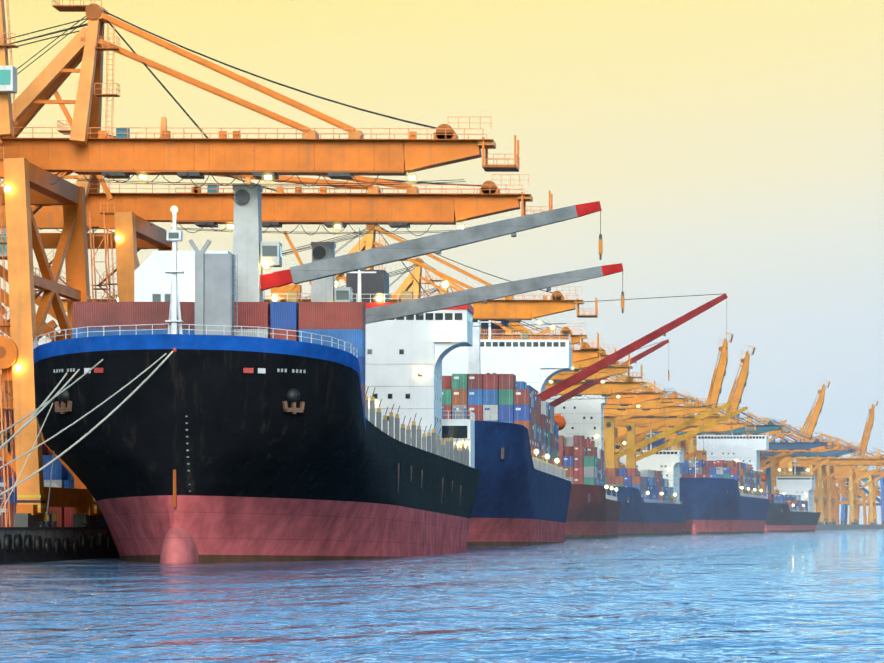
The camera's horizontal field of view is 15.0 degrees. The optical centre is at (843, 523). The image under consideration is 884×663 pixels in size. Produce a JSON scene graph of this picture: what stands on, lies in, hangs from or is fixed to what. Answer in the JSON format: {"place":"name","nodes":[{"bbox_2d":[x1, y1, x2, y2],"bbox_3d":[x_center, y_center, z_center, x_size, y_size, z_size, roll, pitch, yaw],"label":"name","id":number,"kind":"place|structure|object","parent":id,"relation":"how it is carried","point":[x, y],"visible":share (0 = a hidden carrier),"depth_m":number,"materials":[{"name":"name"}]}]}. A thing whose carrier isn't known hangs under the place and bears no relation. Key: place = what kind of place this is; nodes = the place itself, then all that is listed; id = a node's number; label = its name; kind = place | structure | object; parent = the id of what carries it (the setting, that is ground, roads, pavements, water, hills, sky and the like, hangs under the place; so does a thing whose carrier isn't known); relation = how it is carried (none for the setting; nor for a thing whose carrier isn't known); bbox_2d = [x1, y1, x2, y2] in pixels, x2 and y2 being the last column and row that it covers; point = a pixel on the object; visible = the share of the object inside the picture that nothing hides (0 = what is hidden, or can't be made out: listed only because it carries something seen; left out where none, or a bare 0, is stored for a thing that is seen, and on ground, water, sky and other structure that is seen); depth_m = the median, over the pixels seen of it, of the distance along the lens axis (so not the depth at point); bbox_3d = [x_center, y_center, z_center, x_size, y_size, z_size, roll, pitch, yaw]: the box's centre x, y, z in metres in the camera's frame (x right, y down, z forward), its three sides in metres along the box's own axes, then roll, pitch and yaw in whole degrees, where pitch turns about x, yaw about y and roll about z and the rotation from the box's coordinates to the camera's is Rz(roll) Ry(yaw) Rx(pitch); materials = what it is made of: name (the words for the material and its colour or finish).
{"place":"outdoors","nodes":[
{"label":"outdoors","id":0,"kind":"place"},
{"bbox_2d":[0,529,112,548],"bbox_3d":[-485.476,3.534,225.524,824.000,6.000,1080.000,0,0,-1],"label":"quay ground","id":1,"kind":"structure","parent":0,"point":[52,534],"depth_m":319.18,"materials":[{"name":"concrete"}]},
{"bbox_2d":[0,296,117,526],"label":"shipping containers","id":2,"kind":"object","parent":1,"relation":"on","point":[62,476],"visible":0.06,"depth_m":349.01,"materials":[{"name":"metal"}]},
{"bbox_2d":[0,522,119,563],"bbox_3d":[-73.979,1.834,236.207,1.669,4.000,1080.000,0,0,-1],"label":"quay fenders","id":3,"kind":"object","parent":1,"relation":"attached to","point":[85,549],"visible":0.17,"depth_m":317.24,"materials":[{"name":"rubber"}]},
{"bbox_2d":[0,0,519,526],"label":"quay crane","id":4,"kind":"object","parent":1,"relation":"on","point":[88,146],"visible":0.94,"depth_m":331.94,"materials":[{"name":"paint"}]},
{"bbox_2d":[0,91,552,407],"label":"quay crane","id":5,"kind":"object","parent":1,"relation":"on","point":[129,218],"visible":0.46,"depth_m":387.12,"materials":[{"name":"paint"}]},
{"bbox_2d":[61,225,597,326],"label":"quay crane","id":6,"kind":"object","parent":1,"relation":"on","point":[509,309],"depth_m":570.34,"materials":[{"name":"paint"}]},
{"bbox_2d":[304,256,598,349],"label":"quay crane","id":7,"kind":"object","parent":1,"relation":"on","point":[410,280],"depth_m":649.08,"materials":[{"name":"paint"}]},
{"bbox_2d":[422,275,615,370],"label":"quay crane","id":8,"kind":"object","parent":1,"relation":"on","point":[581,355],"depth_m":705.52,"materials":[{"name":"paint"}]},
{"bbox_2d":[512,327,556,374],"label":"portal crane","id":9,"kind":"object","parent":1,"relation":"on","point":[546,331],"depth_m":702.67,"materials":[{"name":"paint"}]},
{"bbox_2d":[512,322,629,375],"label":"quay crane","id":10,"kind":"object","parent":1,"relation":"on","point":[585,363],"depth_m":755.35,"materials":[{"name":"paint"}]},
{"bbox_2d":[138,173,460,295],"bbox_3d":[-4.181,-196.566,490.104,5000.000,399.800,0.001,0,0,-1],"label":"lights","id":11,"kind":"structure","parent":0,"point":[335,228],"depth_m":488.27},
{"bbox_2d":[0,529,883,662],"bbox_3d":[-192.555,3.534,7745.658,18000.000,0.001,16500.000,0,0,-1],"label":"water","id":12,"kind":"structure","parent":0,"point":[768,598],"depth_m":142.04,"materials":[{"name":"blue liquid"}]},
{"bbox_2d":[33,184,623,563],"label":"cargo ship","id":13,"kind":"object","parent":12,"relation":"on","point":[244,422],"visible":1,"depth_m":310.37,"materials":[{"name":"paint"}]},
{"bbox_2d":[0,348,176,522],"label":"mooring lines","id":14,"kind":"object","parent":13,"relation":"on","point":[37,411],"visible":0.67,"depth_m":288.10,"materials":[{"name":"fabric"}]},
{"bbox_2d":[442,293,727,545],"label":"container ship","id":15,"kind":"object","parent":12,"relation":"on","point":[503,394],"depth_m":557.03,"materials":[{"name":"paint"}]},
{"bbox_2d":[546,339,669,538],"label":"feeder ship","id":16,"kind":"object","parent":12,"relation":"on","point":[578,466],"depth_m":828.15,"materials":[{"name":"paint"}]},
{"bbox_2d":[605,402,747,535],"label":"feeder ship","id":17,"kind":"object","parent":12,"relation":"on","point":[641,458],"depth_m":1044.60,"materials":[{"name":"paint"}]},
{"bbox_2d":[679,432,769,533],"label":"container ship","id":18,"kind":"object","parent":12,"relation":"on","point":[742,447],"depth_m":1207.37,"materials":[{"name":"paint"}]},
{"bbox_2d":[761,461,820,531],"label":"coaster ship","id":19,"kind":"object","parent":12,"relation":"on","point":[796,496],"depth_m":1554.15,"materials":[{"name":"paint"}]},
{"bbox_2d":[0,0,883,523],"label":"sky","id":20,"kind":"structure","parent":0,"point":[492,23],"materials":[{"name":"yellow"}]},
{"bbox_2d":[815,524,883,529],"bbox_3d":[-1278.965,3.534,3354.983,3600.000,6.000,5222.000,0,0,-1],"label":"quay ground","id":21,"kind":"structure","parent":0,"point":[834,527],"depth_m":2081.81,"materials":[{"name":"concrete"}]},
{"bbox_2d":[480,320,642,385],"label":"quay crane","id":22,"kind":"object","parent":21,"relation":"on","point":[609,370],"depth_m":809.71,"materials":[{"name":"paint"}]},
{"bbox_2d":[509,326,655,400],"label":"quay crane","id":23,"kind":"object","parent":21,"relation":"on","point":[611,389],"depth_m":864.73,"materials":[{"name":"paint"}]},
{"bbox_2d":[549,376,697,409],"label":"quay crane","id":24,"kind":"object","parent":21,"relation":"on","point":[644,405],"depth_m":1013.24,"materials":[{"name":"paint"}]},
{"bbox_2d":[604,409,665,430],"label":"portal crane","id":25,"kind":"object","parent":21,"relation":"on","point":[630,415],"depth_m":1056.22,"materials":[{"name":"paint"}]},
{"bbox_2d":[607,376,673,408],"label":"quay crane","id":26,"kind":"object","parent":21,"relation":"on","point":[639,397],"depth_m":934.76,"materials":[{"name":"paint"}]},
{"bbox_2d":[604,415,689,446],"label":"portal crane","id":27,"kind":"object","parent":21,"relation":"on","point":[639,431],"depth_m":1116.31,"materials":[{"name":"paint"}]},
{"bbox_2d":[618,401,698,467],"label":"portal crane","id":28,"kind":"object","parent":21,"relation":"on","point":[644,434],"depth_m":1173.31,"materials":[{"name":"paint"}]},
{"bbox_2d":[604,375,718,417],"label":"quay crane","id":29,"kind":"object","parent":21,"relation":"on","point":[669,409],"depth_m":1083.53,"materials":[{"name":"paint"}]},
{"bbox_2d":[622,426,703,450],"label":"portal crane","id":30,"kind":"object","parent":21,"relation":"on","point":[642,439],"depth_m":1154.46,"materials":[{"name":"paint"}]},
{"bbox_2d":[621,403,715,467],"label":"portal crane","id":31,"kind":"object","parent":21,"relation":"on","point":[671,435],"depth_m":1249.14,"materials":[{"name":"paint"}]},
{"bbox_2d":[604,373,736,468],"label":"quay crane","id":32,"kind":"object","parent":21,"relation":"on","point":[647,421],"depth_m":1144.27,"materials":[{"name":"paint"}]},
{"bbox_2d":[623,333,732,464],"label":"quay crane","id":33,"kind":"object","parent":21,"relation":"on","point":[720,370],"depth_m":1395.13,"materials":[{"name":"paint"}]},
{"bbox_2d":[615,379,755,449],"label":"quay crane","id":34,"kind":"object","parent":21,"relation":"on","point":[623,430],"depth_m":1213.67,"materials":[{"name":"paint"}]},
{"bbox_2d":[621,345,754,451],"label":"quay crane","id":35,"kind":"object","parent":21,"relation":"on","point":[741,385],"depth_m":1457.16,"materials":[{"name":"paint"}]},
{"bbox_2d":[684,451,704,459],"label":"portal crane","id":36,"kind":"object","parent":21,"relation":"on","point":[692,454],"depth_m":1346.13,"materials":[{"name":"paint"}]},
{"bbox_2d":[618,393,792,460],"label":"quay crane","id":37,"kind":"object","parent":21,"relation":"on","point":[683,443],"depth_m":1344.95,"materials":[{"name":"paint"}]},
{"bbox_2d":[621,388,790,463],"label":"quay crane","id":38,"kind":"object","parent":21,"relation":"on","point":[761,430],"depth_m":1293.32,"materials":[{"name":"paint"}]},
{"bbox_2d":[687,420,765,460],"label":"portal crane","id":39,"kind":"object","parent":21,"relation":"on","point":[704,459],"depth_m":1417.00,"materials":[{"name":"paint"}]},
{"bbox_2d":[644,407,832,459],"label":"quay crane","id":40,"kind":"object","parent":21,"relation":"on","point":[785,446],"depth_m":1503.71,"materials":[{"name":"paint"}]},
{"bbox_2d":[706,433,785,454],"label":"portal crane","id":41,"kind":"object","parent":21,"relation":"on","point":[772,438],"depth_m":1473.89,"materials":[{"name":"paint"}]},
{"bbox_2d":[688,411,838,458],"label":"quay crane","id":42,"kind":"object","parent":21,"relation":"on","point":[800,451],"depth_m":1554.47,"materials":[{"name":"paint"}]},
{"bbox_2d":[703,381,829,486],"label":"quay crane","id":43,"kind":"object","parent":21,"relation":"on","point":[817,410],"depth_m":1785.96,"materials":[{"name":"paint"}]},
{"bbox_2d":[760,452,809,464],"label":"portal crane","id":44,"kind":"object","parent":21,"relation":"on","point":[771,458],"depth_m":1575.07,"materials":[{"name":"paint"}]},
{"bbox_2d":[760,436,818,471],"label":"portal crane","id":45,"kind":"object","parent":21,"relation":"on","point":[775,461],"depth_m":1636.90,"materials":[{"name":"paint"}]},
{"bbox_2d":[764,434,825,484],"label":"portal crane","id":46,"kind":"object","parent":21,"relation":"on","point":[787,461],"depth_m":1698.08,"materials":[{"name":"paint"}]},
{"bbox_2d":[765,457,840,488],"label":"portal crane","id":47,"kind":"object","parent":21,"relation":"on","point":[806,463],"depth_m":1745.55,"materials":[{"name":"paint"}]},
{"bbox_2d":[759,416,847,493],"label":"quay crane","id":48,"kind":"object","parent":21,"relation":"on","point":[762,472],"depth_m":1625.95,"materials":[{"name":"paint"}]},
{"bbox_2d":[760,418,860,493],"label":"quay crane","id":49,"kind":"object","parent":21,"relation":"on","point":[821,454],"depth_m":1655.10,"materials":[{"name":"paint"}]},
{"bbox_2d":[765,420,863,493],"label":"quay crane","id":50,"kind":"object","parent":21,"relation":"on","point":[772,474],"depth_m":1694.19,"materials":[{"name":"paint"}]},
{"bbox_2d":[773,432,883,524],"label":"quay crane","id":51,"kind":"object","parent":21,"relation":"on","point":[843,461],"depth_m":1896.27,"materials":[{"name":"paint"}]},
{"bbox_2d":[774,434,883,524],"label":"quay crane","id":52,"kind":"object","parent":21,"relation":"on","point":[823,489],"depth_m":1945.41,"materials":[{"name":"paint"}]},
{"bbox_2d":[805,442,852,474],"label":"portal crane","id":53,"kind":"object","parent":21,"relation":"on","point":[819,464],"depth_m":1849.02,"materials":[{"name":"paint"}]},
{"bbox_2d":[781,436,883,524],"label":"quay crane","id":54,"kind":"object","parent":21,"relation":"on","point":[833,507],"depth_m":1996.21,"materials":[{"name":"paint"}]},
{"bbox_2d":[807,465,873,487],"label":"portal crane","id":55,"kind":"object","parent":21,"relation":"on","point":[834,473],"depth_m":1946.37,"materials":[{"name":"paint"}]},
{"bbox_2d":[805,448,883,524],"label":"quay crane","id":56,"kind":"object","parent":21,"relation":"on","point":[872,488],"depth_m":2297.73,"materials":[{"name":"paint"}]},
{"bbox_2d":[822,400,877,524],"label":"quay crane","id":57,"kind":"object","parent":21,"relation":"on","point":[863,445],"depth_m":2147.09,"materials":[{"name":"paint"}]},
{"bbox_2d":[823,454,883,524],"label":"portal crane","id":58,"kind":"object","parent":21,"relation":"on","point":[836,489],"depth_m":2047.98,"materials":[{"name":"paint"}]},
{"bbox_2d":[838,466,882,524],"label":"portal crane","id":59,"kind":"object","parent":21,"relation":"on","point":[844,488],"depth_m":2147.64,"materials":[{"name":"paint"}]},
{"bbox_2d":[841,469,883,524],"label":"quay crane","id":60,"kind":"object","parent":21,"relation":"on","point":[881,503],"depth_m":2388.15,"materials":[{"name":"paint"}]},
{"bbox_2d":[849,466,883,524],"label":"portal crane","id":61,"kind":"object","parent":21,"relation":"on","point":[861,486],"depth_m":2247.11,"materials":[{"name":"paint"}]},
{"bbox_2d":[854,466,880,524],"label":"quay crane","id":62,"kind":"object","parent":21,"relation":"on","point":[858,507],"depth_m":2501.38,"materials":[{"name":"paint"}]},
{"bbox_2d":[868,475,883,524],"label":"portal crane","id":63,"kind":"object","parent":21,"relation":"on","point":[877,490],"depth_m":2394.81,"materials":[{"name":"paint"}]}
]}

